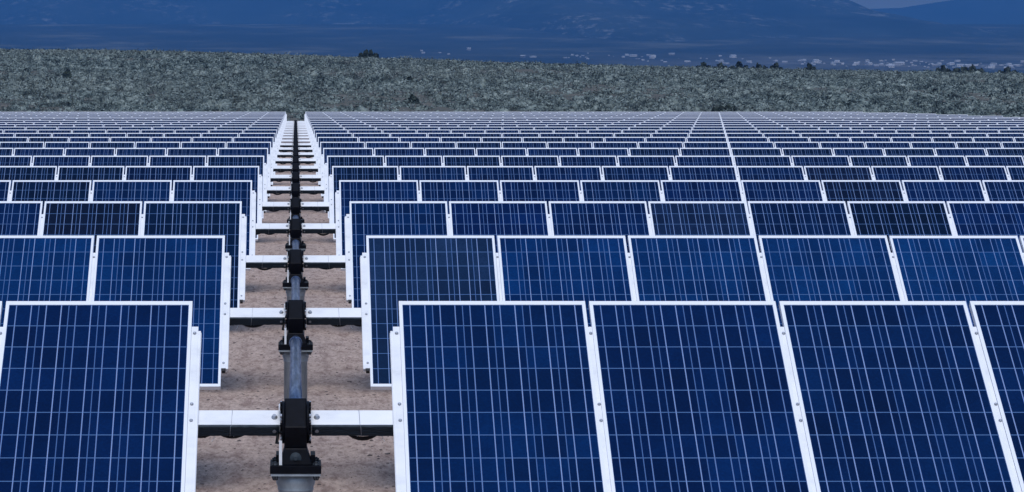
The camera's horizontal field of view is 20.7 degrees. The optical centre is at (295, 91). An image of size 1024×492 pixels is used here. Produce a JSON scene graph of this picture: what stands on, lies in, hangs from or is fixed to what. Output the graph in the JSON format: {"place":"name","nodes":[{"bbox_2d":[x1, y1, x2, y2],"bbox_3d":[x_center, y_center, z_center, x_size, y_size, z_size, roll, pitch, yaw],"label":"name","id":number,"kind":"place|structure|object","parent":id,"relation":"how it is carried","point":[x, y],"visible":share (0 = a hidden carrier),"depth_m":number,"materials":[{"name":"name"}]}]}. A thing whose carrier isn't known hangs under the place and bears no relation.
{"place":"outdoors","nodes":[
{"label":"outdoors","id":0,"kind":"place"},
{"bbox_2d":[0,24,1023,491],"bbox_3d":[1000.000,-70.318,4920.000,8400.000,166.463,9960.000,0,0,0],"label":"ground","id":1,"kind":"structure","parent":0,"point":[346,386],"depth_m":3274.60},
{"bbox_2d":[62,69,72,78],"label":"juniper bush","id":2,"kind":"object","parent":1,"relation":"on","point":[66,73],"visible":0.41,"depth_m":236.27,"materials":[{"name":"green plant"}]},
{"bbox_2d":[290,172,299,198],"bbox_3d":[0.000,2.409,54.914,0.260,1.682,0.250,0,0,0],"label":"drive post","id":3,"kind":"object","parent":1,"relation":"on","point":[295,177],"visible":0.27,"depth_m":54.85,"materials":[{"name":"black metal"}]},
{"bbox_2d":[0,148,1023,201],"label":"solar tracker","id":4,"kind":"object","parent":3,"relation":"on","point":[500,152],"visible":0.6,"depth_m":55.41,"materials":[{"name":"blue glass"}]},
{"bbox_2d":[270,398,320,491],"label":"drive post","id":5,"kind":"object","parent":1,"relation":"on","point":[295,465],"visible":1,"depth_m":14.17,"materials":[{"name":"black metal"}]},
{"bbox_2d":[289,335,301,397],"bbox_3d":[0.000,1.857,17.645,0.098,0.098,6.625,0,0,0],"label":"drive pipe","id":6,"kind":"object","parent":5,"relation":"attached to","point":[295,384],"visible":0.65,"depth_m":18.45,"materials":[{"name":"metal"}]},
{"bbox_2d":[0,301,1023,491],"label":"solar tracker","id":7,"kind":"object","parent":5,"relation":"on","point":[699,396],"visible":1,"depth_m":14.29,"materials":[{"name":"blue glass"}]},
{"bbox_2d":[278,300,312,444],"bbox_3d":[0.000,2.409,21.034,0.260,1.682,0.250,0,0,0],"label":"drive post","id":8,"kind":"object","parent":1,"relation":"on","point":[294,323],"visible":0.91,"depth_m":20.96,"materials":[{"name":"black metal"}]},
{"bbox_2d":[291,276,300,299],"bbox_3d":[0.000,1.857,24.421,0.098,0.098,6.625,0,0,0],"label":"drive pipe","id":9,"kind":"object","parent":8,"relation":"attached to","point":[295,289],"visible":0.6,"depth_m":26.00,"materials":[{"name":"metal"}]},
{"bbox_2d":[0,235,1023,389],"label":"solar tracker","id":10,"kind":"object","parent":8,"relation":"on","point":[394,270],"visible":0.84,"depth_m":21.30,"materials":[{"name":"blue glass"}]},
{"bbox_2d":[196,210,394,491],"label":"pebbles","id":11,"kind":"object","parent":1,"relation":"on","point":[282,385],"visible":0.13,"depth_m":28.16,"materials":[{"name":"brown"}]},
{"bbox_2d":[285,219,305,276],"bbox_3d":[0.000,2.409,34.586,0.260,1.682,0.250,0,0,0],"label":"drive post","id":12,"kind":"object","parent":1,"relation":"on","point":[295,230],"visible":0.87,"depth_m":34.50,"materials":[{"name":"black metal"}]},
{"bbox_2d":[0,180,1023,270],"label":"solar tracker","id":13,"kind":"object","parent":12,"relation":"on","point":[348,191],"visible":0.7,"depth_m":35.02,"materials":[{"name":"blue glass"}]},
{"bbox_2d":[287,198,303,241],"bbox_3d":[0.000,2.409,41.362,0.260,1.682,0.250,0,0,0],"label":"drive post","id":14,"kind":"object","parent":1,"relation":"on","point":[295,206],"visible":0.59,"depth_m":41.28,"materials":[{"name":"black metal"}]},
{"bbox_2d":[0,166,1023,240],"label":"solar tracker","id":15,"kind":"object","parent":14,"relation":"on","point":[499,173],"visible":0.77,"depth_m":41.83,"materials":[{"name":"blue glass"}]},
{"bbox_2d":[291,163,299,183],"bbox_3d":[0.000,2.409,61.690,0.260,1.682,0.250,0,0,0],"label":"drive post","id":16,"kind":"object","parent":1,"relation":"on","point":[295,166],"visible":0.2,"depth_m":61.62,"materials":[{"name":"black metal"}]},
{"bbox_2d":[0,142,1023,185],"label":"solar tracker","id":17,"kind":"object","parent":16,"relation":"on","point":[475,145],"visible":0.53,"depth_m":62.19,"materials":[{"name":"blue glass"}]},
{"bbox_2d":[283,249,308,332],"bbox_3d":[0.000,2.409,27.810,0.260,1.682,0.250,0,0,0],"label":"drive post","id":18,"kind":"object","parent":1,"relation":"on","point":[295,266],"visible":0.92,"depth_m":27.73,"materials":[{"name":"black metal"}]},
{"bbox_2d":[292,240,299,248],"bbox_3d":[0.000,1.857,31.197,0.098,0.098,6.625,0,0,0],"label":"drive pipe","id":19,"kind":"object","parent":18,"relation":"attached to","point":[295,244],"visible":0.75,"depth_m":33.51,"materials":[{"name":"metal"}]},
{"bbox_2d":[0,201,1023,307],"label":"solar tracker","id":20,"kind":"object","parent":18,"relation":"on","point":[228,219],"visible":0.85,"depth_m":28.18,"materials":[{"name":"blue glass"}]},
{"bbox_2d":[289,183,302,216],"bbox_3d":[0.000,2.409,48.138,0.260,1.682,0.250,0,0,0],"label":"drive post","id":21,"kind":"object","parent":1,"relation":"on","point":[295,191],"visible":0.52,"depth_m":48.05,"materials":[{"name":"black metal"}]},
{"bbox_2d":[0,156,1023,219],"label":"solar tracker","id":22,"kind":"object","parent":21,"relation":"on","point":[533,161],"visible":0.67,"depth_m":48.62,"materials":[{"name":"blue glass"}]},
{"bbox_2d":[291,156,300,171],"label":"drive post","id":23,"kind":"object","parent":1,"relation":"on","point":[295,159],"visible":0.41,"depth_m":68.40,"materials":[{"name":"black metal"}]},
{"bbox_2d":[0,137,1023,174],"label":"solar tracker","id":24,"kind":"object","parent":23,"relation":"on","point":[509,139],"visible":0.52,"depth_m":68.99,"materials":[{"name":"blue glass"}]},
{"bbox_2d":[292,150,299,164],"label":"drive post","id":25,"kind":"object","parent":1,"relation":"on","point":[295,152],"visible":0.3,"depth_m":75.18,"materials":[{"name":"black metal"}]},
{"bbox_2d":[0,133,1023,165],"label":"solar tracker","id":26,"kind":"object","parent":25,"relation":"on","point":[399,135],"visible":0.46,"depth_m":75.76,"materials":[{"name":"blue glass"}]},
{"bbox_2d":[358,49,378,57],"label":"juniper bush","id":27,"kind":"object","parent":1,"relation":"on","point":[366,53],"visible":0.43,"depth_m":348.73,"materials":[{"name":"green plant"}]},
{"bbox_2d":[408,94,419,103],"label":"juniper bush","id":28,"kind":"object","parent":1,"relation":"on","point":[415,98],"visible":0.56,"depth_m":206.32,"materials":[{"name":"green plant"}]},
{"bbox_2d":[0,47,1023,120],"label":"scrub","id":29,"kind":"object","parent":1,"relation":"on","point":[128,80],"visible":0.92,"depth_m":233.37,"materials":[{"name":"green plant"}]},
{"bbox_2d":[696,62,710,67],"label":"juniper bush","id":30,"kind":"object","parent":1,"relation":"on","point":[703,64],"visible":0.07,"depth_m":375.80,"materials":[{"name":"green plant"}]},
{"bbox_2d":[714,62,726,67],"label":"juniper bush","id":31,"kind":"object","parent":1,"relation":"on","point":[720,64],"visible":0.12,"depth_m":371.76,"materials":[{"name":"green plant"}]},
{"bbox_2d":[711,103,736,111],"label":"juniper bush","id":32,"kind":"object","parent":1,"relation":"on","point":[721,107],"visible":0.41,"depth_m":197.81,"materials":[{"name":"green plant"}]},
{"bbox_2d":[731,61,749,68],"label":"juniper bush","id":33,"kind":"object","parent":1,"relation":"on","point":[739,64],"visible":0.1,"depth_m":379.71,"materials":[{"name":"green plant"}]},
{"bbox_2d":[750,63,767,68],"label":"juniper bush","id":34,"kind":"object","parent":1,"relation":"on","point":[758,65],"visible":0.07,"depth_m":373.73,"materials":[{"name":"green plant"}]},
{"bbox_2d":[770,62,782,69],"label":"juniper bush","id":35,"kind":"object","parent":1,"relation":"on","point":[776,66],"visible":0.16,"depth_m":377.71,"materials":[{"name":"green plant"}]},
{"bbox_2d":[804,62,815,69],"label":"juniper bush","id":36,"kind":"object","parent":1,"relation":"on","point":[809,66],"visible":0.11,"depth_m":380.71,"materials":[{"name":"green plant"}]},
{"bbox_2d":[936,65,951,72],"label":"juniper bush","id":37,"kind":"object","parent":1,"relation":"on","point":[943,68],"visible":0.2,"depth_m":365.73,"materials":[{"name":"green plant"}]},
{"bbox_2d":[952,64,984,72],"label":"crest tree","id":38,"kind":"object","parent":1,"relation":"on","point":[972,68],"visible":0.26,"depth_m":371.64,"materials":[{"name":"green plant"}]},
{"bbox_2d":[998,66,1016,73],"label":"juniper bush","id":39,"kind":"object","parent":1,"relation":"on","point":[1007,68],"visible":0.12,"depth_m":379.69,"materials":[{"name":"green plant"}]},
{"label":"drive post","id":40,"kind":"object","parent":1,"relation":"on","visible":0},
{"bbox_2d":[0,130,1023,157],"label":"solar tracker","id":41,"kind":"object","parent":40,"relation":"on","point":[290,149],"visible":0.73,"depth_m":82.55,"materials":[{"name":"blue glass"}]},
{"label":"drive post","id":42,"kind":"object","parent":1,"relation":"on","visible":0},
{"bbox_2d":[0,127,1023,146],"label":"solar tracker","id":43,"kind":"object","parent":42,"relation":"on","point":[508,128],"visible":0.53,"depth_m":89.33,"materials":[{"name":"blue glass"}]},
{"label":"drive post","id":44,"kind":"object","parent":1,"relation":"on","visible":0},
{"bbox_2d":[0,124,1023,142],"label":"solar tracker","id":45,"kind":"object","parent":44,"relation":"on","point":[515,125],"visible":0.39,"depth_m":96.12,"materials":[{"name":"blue glass"}]},
{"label":"drive post","id":46,"kind":"object","parent":1,"relation":"on","visible":0},
{"bbox_2d":[0,122,1023,139],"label":"solar tracker","id":47,"kind":"object","parent":46,"relation":"on","point":[340,123],"visible":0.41,"depth_m":102.89,"materials":[{"name":"blue glass"}]},
{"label":"drive post","id":48,"kind":"object","parent":1,"relation":"on","visible":0},
{"bbox_2d":[0,120,1023,135],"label":"solar tracker","id":49,"kind":"object","parent":48,"relation":"on","point":[502,121],"visible":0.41,"depth_m":109.67,"materials":[{"name":"blue glass"}]},
{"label":"drive post","id":50,"kind":"object","parent":1,"relation":"on","visible":0},
{"bbox_2d":[0,119,1023,133],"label":"solar tracker","id":51,"kind":"object","parent":50,"relation":"on","point":[292,132],"visible":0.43,"depth_m":116.46,"materials":[{"name":"blue glass"}]},
{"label":"drive post","id":52,"kind":"object","parent":1,"relation":"on","visible":0},
{"bbox_2d":[0,117,1023,130],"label":"solar tracker","id":53,"kind":"object","parent":52,"relation":"on","point":[478,118],"visible":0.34,"depth_m":123.21,"materials":[{"name":"blue glass"}]},
{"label":"drive post","id":54,"kind":"object","parent":1,"relation":"on","visible":0},
{"bbox_2d":[0,116,1002,128],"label":"solar tracker","id":55,"kind":"object","parent":54,"relation":"on","point":[495,116],"visible":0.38,"depth_m":130.02,"materials":[{"name":"blue glass"}]},
{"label":"drive post","id":56,"kind":"object","parent":1,"relation":"on","visible":0},
{"bbox_2d":[0,115,967,126],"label":"solar tracker","id":57,"kind":"object","parent":56,"relation":"on","point":[480,115],"visible":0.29,"depth_m":136.78,"materials":[{"name":"blue glass"}]},
{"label":"drive post","id":58,"kind":"object","parent":1,"relation":"on","visible":0},
{"bbox_2d":[0,114,935,124],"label":"solar tracker","id":59,"kind":"object","parent":58,"relation":"on","point":[464,114],"visible":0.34,"depth_m":143.55,"materials":[{"name":"white metal"}]},
{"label":"drive post","id":60,"kind":"object","parent":1,"relation":"on","visible":0},
{"bbox_2d":[0,113,906,123],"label":"solar tracker","id":61,"kind":"object","parent":60,"relation":"on","point":[451,113],"visible":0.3,"depth_m":150.32,"materials":[{"name":"white metal"}]},
{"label":"drive post","id":62,"kind":"object","parent":1,"relation":"on","visible":0},
{"bbox_2d":[0,112,862,121],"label":"solar tracker","id":63,"kind":"object","parent":62,"relation":"on","point":[428,112],"visible":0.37,"depth_m":157.11,"materials":[{"name":"white metal"}]},
{"bbox_2d":[0,0,1023,40],"bbox_3d":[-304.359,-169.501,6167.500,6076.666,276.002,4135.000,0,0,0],"label":"mountain","id":64,"kind":"structure","parent":0,"point":[661,20],"depth_m":5719.64,"materials":[{"name":"blue stone"}]},
{"bbox_2d":[850,0,948,8],"label":"sky","id":65,"kind":"structure","parent":0,"point":[870,4],"materials":[{"name":"blue"}]},
{"bbox_2d":[871,0,1023,23],"bbox_3d":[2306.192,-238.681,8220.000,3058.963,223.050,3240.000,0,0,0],"label":"mountain","id":66,"kind":"structure","parent":0,"point":[979,12],"depth_m":8556.01,"materials":[{"name":"blue stone"}]}
]}

